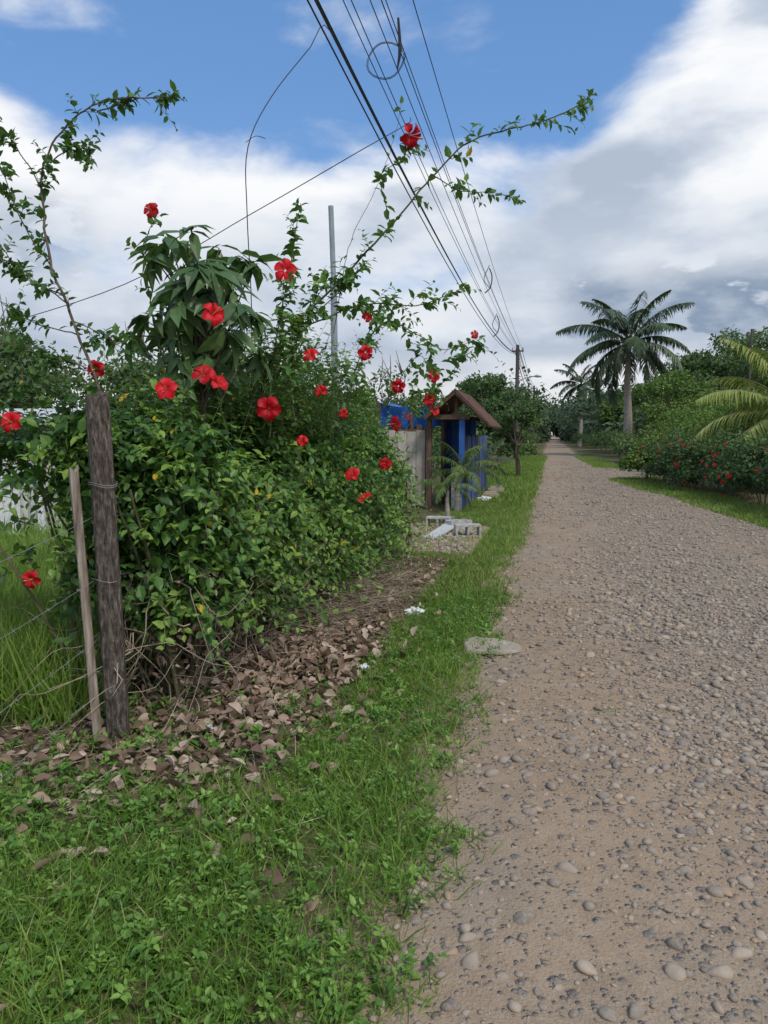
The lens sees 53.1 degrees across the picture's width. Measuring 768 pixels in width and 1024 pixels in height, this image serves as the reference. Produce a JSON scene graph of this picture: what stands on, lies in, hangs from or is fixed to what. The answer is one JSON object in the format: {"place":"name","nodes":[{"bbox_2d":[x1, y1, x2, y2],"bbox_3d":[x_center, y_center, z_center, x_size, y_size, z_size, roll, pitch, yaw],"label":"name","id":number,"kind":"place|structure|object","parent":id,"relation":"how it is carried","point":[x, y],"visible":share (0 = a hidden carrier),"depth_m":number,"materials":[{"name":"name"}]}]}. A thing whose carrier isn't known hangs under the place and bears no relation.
{"place":"outdoors","nodes":[
{"label":"outdoors","id":0,"kind":"place"},
{"bbox_2d":[0,509,311,727],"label":"tall grass","id":1,"kind":"structure","parent":0,"point":[24,647],"depth_m":4.50,"materials":[{"name":"green plant"}]},
{"bbox_2d":[0,454,767,1023],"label":"verge grass","id":2,"kind":"structure","parent":0,"point":[512,502],"depth_m":2.93,"materials":[{"name":"green plant"}]},
{"bbox_2d":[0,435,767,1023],"bbox_3d":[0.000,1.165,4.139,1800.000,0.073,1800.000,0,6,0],"label":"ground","id":3,"kind":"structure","parent":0,"point":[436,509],"depth_m":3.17,"materials":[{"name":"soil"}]},
{"bbox_2d":[0,321,86,408],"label":"spreading tree","id":4,"kind":"object","parent":3,"relation":"on","point":[29,341],"visible":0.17,"depth_m":33.65,"materials":[{"name":"green plant"}]},
{"bbox_2d":[0,296,91,408],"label":"spreading tree","id":5,"kind":"object","parent":3,"relation":"on","point":[10,376],"visible":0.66,"depth_m":25.96,"materials":[{"name":"green plant"}]},
{"bbox_2d":[0,409,133,534],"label":"zinc shed","id":6,"kind":"structure","parent":3,"relation":"on","point":[20,510],"depth_m":11.97,"materials":[{"name":"white metal"}]},
{"bbox_2d":[68,465,101,742],"bbox_3d":[-1.515,0.533,3.919,0.146,1.548,0.053,2,6,18],"label":"fence post","id":7,"kind":"object","parent":3,"relation":"on","point":[75,496],"visible":0.91,"depth_m":3.90,"materials":[{"name":"grey wood"}]},
{"bbox_2d":[0,79,186,574],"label":"climbing shrub","id":8,"kind":"object","parent":3,"relation":"on","point":[15,271],"visible":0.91,"depth_m":4.07,"materials":[{"name":"green plant"}]},
{"bbox_2d":[85,390,129,741],"bbox_3d":[-1.412,0.342,3.944,0.167,1.922,0.137,-2,6,-18],"label":"fence post","id":9,"kind":"object","parent":3,"relation":"on","point":[101,473],"visible":0.89,"depth_m":3.89,"materials":[{"name":"brown wood"}]},
{"bbox_2d":[0,478,406,779],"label":"barbed wire","id":10,"kind":"object","parent":9,"relation":"attached to","point":[28,548],"visible":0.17,"depth_m":3.67,"materials":[{"name":"grey metal"}]},
{"bbox_2d":[82,353,187,412],"bbox_3d":[-9.356,-3.773,30.049,4.483,4.839,5.728,-3,7,-28],"label":"spreading tree","id":11,"kind":"object","parent":3,"relation":"on","point":[121,375],"visible":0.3,"depth_m":28.78,"materials":[{"name":"green plant"}]},
{"bbox_2d":[102,315,179,400],"bbox_3d":[-11.744,-6.117,39.281,5.198,7.634,4.768,0,6,0],"label":"bare tree","id":12,"kind":"object","parent":3,"relation":"on","point":[142,338],"visible":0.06,"depth_m":39.30,"materials":[{"name":"green plant"}]},
{"bbox_2d":[117,225,285,665],"bbox_3d":[-1.137,-0.335,4.960,1.056,2.868,0.865,5,7,38],"label":"mango tree","id":13,"kind":"object","parent":3,"relation":"on","point":[212,278],"visible":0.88,"depth_m":4.78,"materials":[{"name":"green plant"}]},
{"bbox_2d":[0,554,455,1020],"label":"fallen leaves","id":14,"kind":"object","parent":3,"relation":"on","point":[259,702],"visible":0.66,"depth_m":4.26,"materials":[{"name":"brown plant"}]},
{"bbox_2d":[0,537,458,846],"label":"dead leaves","id":15,"kind":"object","parent":3,"relation":"on","point":[386,593],"visible":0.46,"depth_m":6.43,"materials":[{"name":"plant"}]},
{"bbox_2d":[0,88,596,785],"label":"hibiscus hedge","id":16,"kind":"object","parent":3,"relation":"on","point":[262,498],"visible":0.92,"depth_m":4.83,"materials":[{"name":"green plant"}]},
{"bbox_2d":[328,205,344,563],"bbox_3d":[-0.464,-1.147,7.925,0.196,3.882,0.086,0,6,0],"label":"metal pole","id":17,"kind":"object","parent":3,"relation":"on","point":[332,240],"visible":0.28,"depth_m":7.78,"materials":[{"name":"metal"}]},
{"bbox_2d":[300,387,384,428],"bbox_3d":[-1.992,-4.389,39.761,4.688,4.102,5.394,5,7,38],"label":"broadleaf tree","id":18,"kind":"object","parent":3,"relation":"on","point":[374,406],"visible":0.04,"depth_m":38.96,"materials":[{"name":"green plant"}]},
{"bbox_2d":[359,663,369,670],"bbox_3d":[-0.126,1.036,5.135,0.081,0.053,0.128,2,6,20],"label":"litter wrapper","id":19,"kind":"object","parent":3,"relation":"on","point":[364,665],"visible":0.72,"depth_m":5.10,"materials":[{"name":"white plastic"}]},
{"bbox_2d":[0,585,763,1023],"bbox_3d":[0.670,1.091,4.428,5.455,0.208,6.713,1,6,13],"label":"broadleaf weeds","id":20,"kind":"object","parent":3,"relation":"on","point":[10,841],"visible":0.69,"depth_m":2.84,"materials":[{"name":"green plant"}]},
{"bbox_2d":[27,363,740,442],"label":"distant trees","id":21,"kind":"object","parent":3,"relation":"on","point":[566,422],"visible":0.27,"depth_m":87.63,"materials":[{"name":"green plant"}]},
{"bbox_2d":[369,352,413,407],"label":"bare tree","id":22,"kind":"object","parent":3,"relation":"on","point":[385,380],"visible":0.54,"depth_m":35.08,"materials":[{"name":"green plant"}]},
{"bbox_2d":[303,524,511,1023],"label":"roadside stones","id":23,"kind":"object","parent":3,"relation":"on","point":[415,920],"visible":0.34,"depth_m":10.33,"materials":[{"name":"grey stone"}]},
{"bbox_2d":[406,473,410,555],"bbox_3d":[0.304,0.112,9.661,0.061,1.225,0.055,-2,6,-20],"label":"fence post","id":24,"kind":"object","parent":3,"relation":"on","point":[408,506],"visible":0.36,"depth_m":9.63,"materials":[{"name":"brown wood"}]},
{"bbox_2d":[411,524,416,542],"bbox_3d":[0.420,0.332,11.084,0.113,0.300,0.213,0,6,0],"label":"concrete lump","id":25,"kind":"object","parent":3,"relation":"on","point":[413,538],"visible":0.4,"depth_m":11.05,"materials":[{"name":"concrete"}]},
{"bbox_2d":[404,606,424,616],"bbox_3d":[0.274,0.874,6.726,0.183,0.092,0.109,2,6,18],"label":"plastic bag","id":26,"kind":"object","parent":3,"relation":"on","point":[410,610],"visible":0.73,"depth_m":6.70,"materials":[{"name":"white plastic"}]},
{"bbox_2d":[386,393,466,435],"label":"broadleaf tree","id":27,"kind":"object","parent":3,"relation":"on","point":[420,398],"visible":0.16,"depth_m":33.46,"materials":[{"name":"green plant"}]},
{"bbox_2d":[375,389,501,508],"bbox_3d":[0.661,-1.556,18.815,4.350,2.532,5.814,1,6,12],"label":"roadside hut","id":28,"kind":"object","parent":3,"relation":"on","point":[462,440],"visible":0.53,"depth_m":16.57,"materials":[{"name":"blue paint"}]},
{"bbox_2d":[426,516,450,526],"bbox_3d":[0.930,0.179,13.085,0.400,0.200,0.200,2,6,17],"label":"concrete block","id":29,"kind":"object","parent":3,"relation":"on","point":[438,521],"depth_m":13.03,"materials":[{"name":"grey concrete"}]},
{"bbox_2d":[424,523,453,537],"bbox_3d":[0.879,0.315,12.092,0.240,0.030,1.100,3,14,26],"label":"plank","id":30,"kind":"object","parent":3,"relation":"on","point":[446,528],"visible":0.48,"depth_m":12.12,"materials":[{"name":"white wood"}]},
{"bbox_2d":[416,462,477,519],"bbox_3d":[1.096,-0.282,13.640,1.074,1.209,1.089,0,6,0],"label":"areca palm","id":31,"kind":"object","parent":3,"relation":"on","point":[444,488],"visible":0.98,"depth_m":13.61,"materials":[{"name":"green plant"}]},
{"bbox_2d":[445,519,471,531],"bbox_3d":[1.220,0.229,12.588,0.400,0.200,0.200,-3,7,-28],"label":"concrete block","id":32,"kind":"object","parent":3,"relation":"on","point":[455,521],"depth_m":12.51,"materials":[{"name":"grey concrete"}]},
{"bbox_2d":[426,441,499,512],"bbox_3d":[1.642,-0.664,15.639,1.540,1.569,1.554,-4,7,-34],"label":"areca palm","id":33,"kind":"object","parent":3,"relation":"on","point":[458,502],"visible":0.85,"depth_m":15.57,"materials":[{"name":"green plant"}]},
{"bbox_2d":[454,523,480,536],"bbox_3d":[1.300,0.290,11.991,0.400,0.200,0.200,-1,6,-6],"label":"concrete block","id":34,"kind":"object","parent":3,"relation":"on","point":[467,526],"depth_m":11.91,"materials":[{"name":"grey concrete"}]},
{"bbox_2d":[453,372,507,435],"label":"broadleaf tree","id":35,"kind":"object","parent":3,"relation":"on","point":[498,387],"visible":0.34,"depth_m":46.70,"materials":[{"name":"green plant"}]},
{"bbox_2d":[477,495,490,501],"bbox_3d":[2.352,-0.308,18.058,0.342,0.165,0.243,3,6,26],"label":"plastic bag","id":36,"kind":"object","parent":3,"relation":"on","point":[482,498],"visible":0.58,"depth_m":18.00,"materials":[{"name":"white plastic"}]},
{"bbox_2d":[483,491,498,498],"bbox_3d":[2.613,-0.409,18.875,0.404,0.200,0.332,0,6,0],"label":"concrete lump","id":37,"kind":"object","parent":3,"relation":"on","point":[492,493],"visible":0.69,"depth_m":18.76,"materials":[{"name":"concrete"}]},
{"bbox_2d":[452,370,530,464],"bbox_3d":[4.173,-3.573,30.795,3.454,4.297,3.377,0,6,0],"label":"broadleaf tree","id":38,"kind":"object","parent":3,"relation":"on","point":[489,406],"visible":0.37,"depth_m":30.42,"materials":[{"name":"green plant"}]},
{"bbox_2d":[463,637,520,654],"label":"flat stone slab","id":39,"kind":"structure","parent":3,"relation":"on","point":[516,647],"depth_m":5.66,"materials":[{"name":"grey stone"}]},
{"bbox_2d":[488,485,503,491],"bbox_3d":[2.993,-0.592,20.572,0.447,0.220,0.346,0,6,0],"label":"concrete lump","id":40,"kind":"object","parent":3,"relation":"on","point":[495,487],"visible":0.63,"depth_m":20.45,"materials":[{"name":"concrete"}]},
{"bbox_2d":[484,438,514,485],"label":"areca palm","id":41,"kind":"object","parent":3,"relation":"on","point":[496,466],"visible":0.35,"depth_m":20.78,"materials":[{"name":"green plant"}]},
{"bbox_2d":[496,397,524,454],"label":"broadleaf tree","id":42,"kind":"object","parent":3,"relation":"on","point":[509,422],"visible":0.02,"depth_m":56.81,"materials":[{"name":"green plant"}]},
{"bbox_2d":[488,398,542,475],"bbox_3d":[4.763,-2.636,28.020,2.025,2.989,1.955,2,6,21],"label":"broadleaf tree","id":43,"kind":"object","parent":3,"relation":"on","point":[515,448],"visible":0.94,"depth_m":27.80,"materials":[{"name":"green plant"}]},
{"bbox_2d":[504,393,544,431],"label":"broadleaf tree","id":44,"kind":"object","parent":3,"relation":"on","point":[535,401],"visible":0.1,"depth_m":79.27,"materials":[{"name":"green plant"}]},
{"bbox_2d":[511,345,541,458],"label":"utility pole","id":45,"kind":"object","parent":3,"relation":"on","point":[517,351],"visible":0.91,"depth_m":44.31,"materials":[{"name":"grey wood"}]},
{"bbox_2d":[531,385,536,445],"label":"utility pole","id":46,"kind":"object","parent":3,"relation":"on","point":[534,388],"visible":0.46,"depth_m":89.36,"materials":[{"name":"grey wood"}]},
{"bbox_2d":[307,0,536,396],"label":"overhead cables","id":47,"kind":"object","parent":46,"relation":"attached to","point":[328,24],"visible":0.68,"depth_m":10.30,"materials":[{"name":"black rubber"}]},
{"bbox_2d":[0,24,410,391],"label":"service wire","id":48,"kind":"object","parent":47,"relation":"attached to","point":[246,187],"visible":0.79,"depth_m":7.27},
{"bbox_2d":[366,17,405,79],"bbox_3d":[0.026,-4.909,8.167,0.426,0.626,0.074,1,6,11],"label":"cable coil","id":49,"kind":"object","parent":47,"relation":"hanging from","point":[400,48],"visible":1,"depth_m":8.14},
{"bbox_2d":[484,265,492,292],"bbox_3d":[1.927,-4.308,14.238,0.167,0.511,0.021,0,6,0],"label":"cable coil","id":50,"kind":"object","parent":47,"relation":"attached to","point":[491,279],"visible":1,"depth_m":14.23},
{"bbox_2d":[492,314,499,336],"bbox_3d":[2.427,-4.053,16.676,0.167,0.511,0.021,0,6,0],"label":"cable coil","id":51,"kind":"object","parent":47,"relation":"attached to","point":[498,327],"visible":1,"depth_m":16.67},
{"bbox_2d":[432,425,673,471],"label":"roadside bushes","id":52,"kind":"object","parent":3,"relation":"on","point":[619,440],"visible":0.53,"depth_m":48.55,"materials":[{"name":"green plant"}]},
{"bbox_2d":[550,364,605,445],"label":"royal palm tree","id":53,"kind":"object","parent":3,"relation":"on","point":[580,379],"visible":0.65,"depth_m":98.92,"materials":[{"name":"green plant"}]},
{"bbox_2d":[597,398,643,452],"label":"broadleaf tree","id":54,"kind":"object","parent":3,"relation":"on","point":[604,418],"visible":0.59,"depth_m":64.52,"materials":[{"name":"green plant"}]},
{"bbox_2d":[556,290,694,456],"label":"royal palm tree","id":55,"kind":"object","parent":3,"relation":"on","point":[647,353],"visible":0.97,"depth_m":53.93,"materials":[{"name":"green plant"}]},
{"bbox_2d":[611,382,665,433],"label":"broadleaf tree","id":56,"kind":"object","parent":3,"relation":"on","point":[620,394],"visible":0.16,"depth_m":70.08,"materials":[{"name":"green plant"}]},
{"bbox_2d":[618,434,662,478],"bbox_3d":[9.109,-1.859,26.258,2.180,1.593,1.724,0,6,0],"label":"croton bush","id":57,"kind":"object","parent":3,"relation":"on","point":[635,460],"visible":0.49,"depth_m":26.03,"materials":[{"name":"green plant"}]},
{"bbox_2d":[641,388,696,429],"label":"broadleaf tree","id":58,"kind":"object","parent":3,"relation":"on","point":[648,419],"visible":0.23,"depth_m":46.01,"materials":[{"name":"green plant"}]},
{"bbox_2d":[632,368,717,431],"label":"broadleaf tree","id":59,"kind":"object","parent":3,"relation":"on","point":[678,386],"visible":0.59,"depth_m":40.97,"materials":[{"name":"green plant"}]},
{"bbox_2d":[642,368,728,409],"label":"broadleaf tree","id":60,"kind":"object","parent":3,"relation":"on","point":[697,379],"visible":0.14,"depth_m":49.73,"materials":[{"name":"green plant"}]},
{"bbox_2d":[635,388,767,445],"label":"garden shrubs","id":61,"kind":"object","parent":3,"relation":"on","point":[696,421],"visible":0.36,"depth_m":27.85,"materials":[{"name":"green plant"}]},
{"bbox_2d":[638,426,767,505],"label":"flowering hedge","id":62,"kind":"object","parent":3,"relation":"on","point":[682,458],"visible":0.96,"depth_m":19.42,"materials":[{"name":"green plant"}]},
{"bbox_2d":[664,325,767,402],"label":"broadleaf tree","id":63,"kind":"object","parent":3,"relation":"on","point":[701,360],"visible":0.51,"depth_m":57.90,"materials":[{"name":"green plant"}]},
{"bbox_2d":[692,337,767,460],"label":"coconut palm tree","id":64,"kind":"object","parent":3,"relation":"on","point":[756,406],"visible":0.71,"depth_m":20.79,"materials":[{"name":"green plant"}]},
{"bbox_2d":[717,354,767,399],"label":"broadleaf tree","id":65,"kind":"object","parent":3,"relation":"on","point":[732,365],"visible":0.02,"depth_m":64.45,"materials":[{"name":"green plant"}]},
{"bbox_2d":[729,326,767,389],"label":"broadleaf tree","id":66,"kind":"object","parent":3,"relation":"on","point":[761,343],"visible":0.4,"depth_m":41.11,"materials":[{"name":"green plant"}]},
{"bbox_2d":[733,385,767,422],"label":"broadleaf tree","id":67,"kind":"object","parent":3,"relation":"on","point":[748,396],"visible":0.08,"depth_m":27.02,"materials":[{"name":"green plant"}]},
{"bbox_2d":[746,329,756,426],"bbox_3d":[15.500,-4.728,32.690,0.502,6.000,0.095,-1,6,-6],"label":"wooden mast","id":68,"kind":"object","parent":3,"relation":"on","point":[751,333],"visible":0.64,"depth_m":32.44,"materials":[{"name":"brown wood"}]},
{"bbox_2d":[749,338,767,372],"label":"broadleaf tree","id":69,"kind":"object","parent":3,"relation":"on","point":[759,359],"visible":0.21,"depth_m":34.11,"materials":[{"name":"green plant"}]},
{"bbox_2d":[0,0,767,433],"label":"sky","id":70,"kind":"structure","parent":0,"point":[663,187],"materials":[{"name":"blue"}]},
{"bbox_2d":[368,438,767,1023],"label":"gravel road","id":71,"kind":"structure","parent":0,"point":[597,938],"depth_m":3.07,"materials":[{"name":"beige gravel"}]}
]}

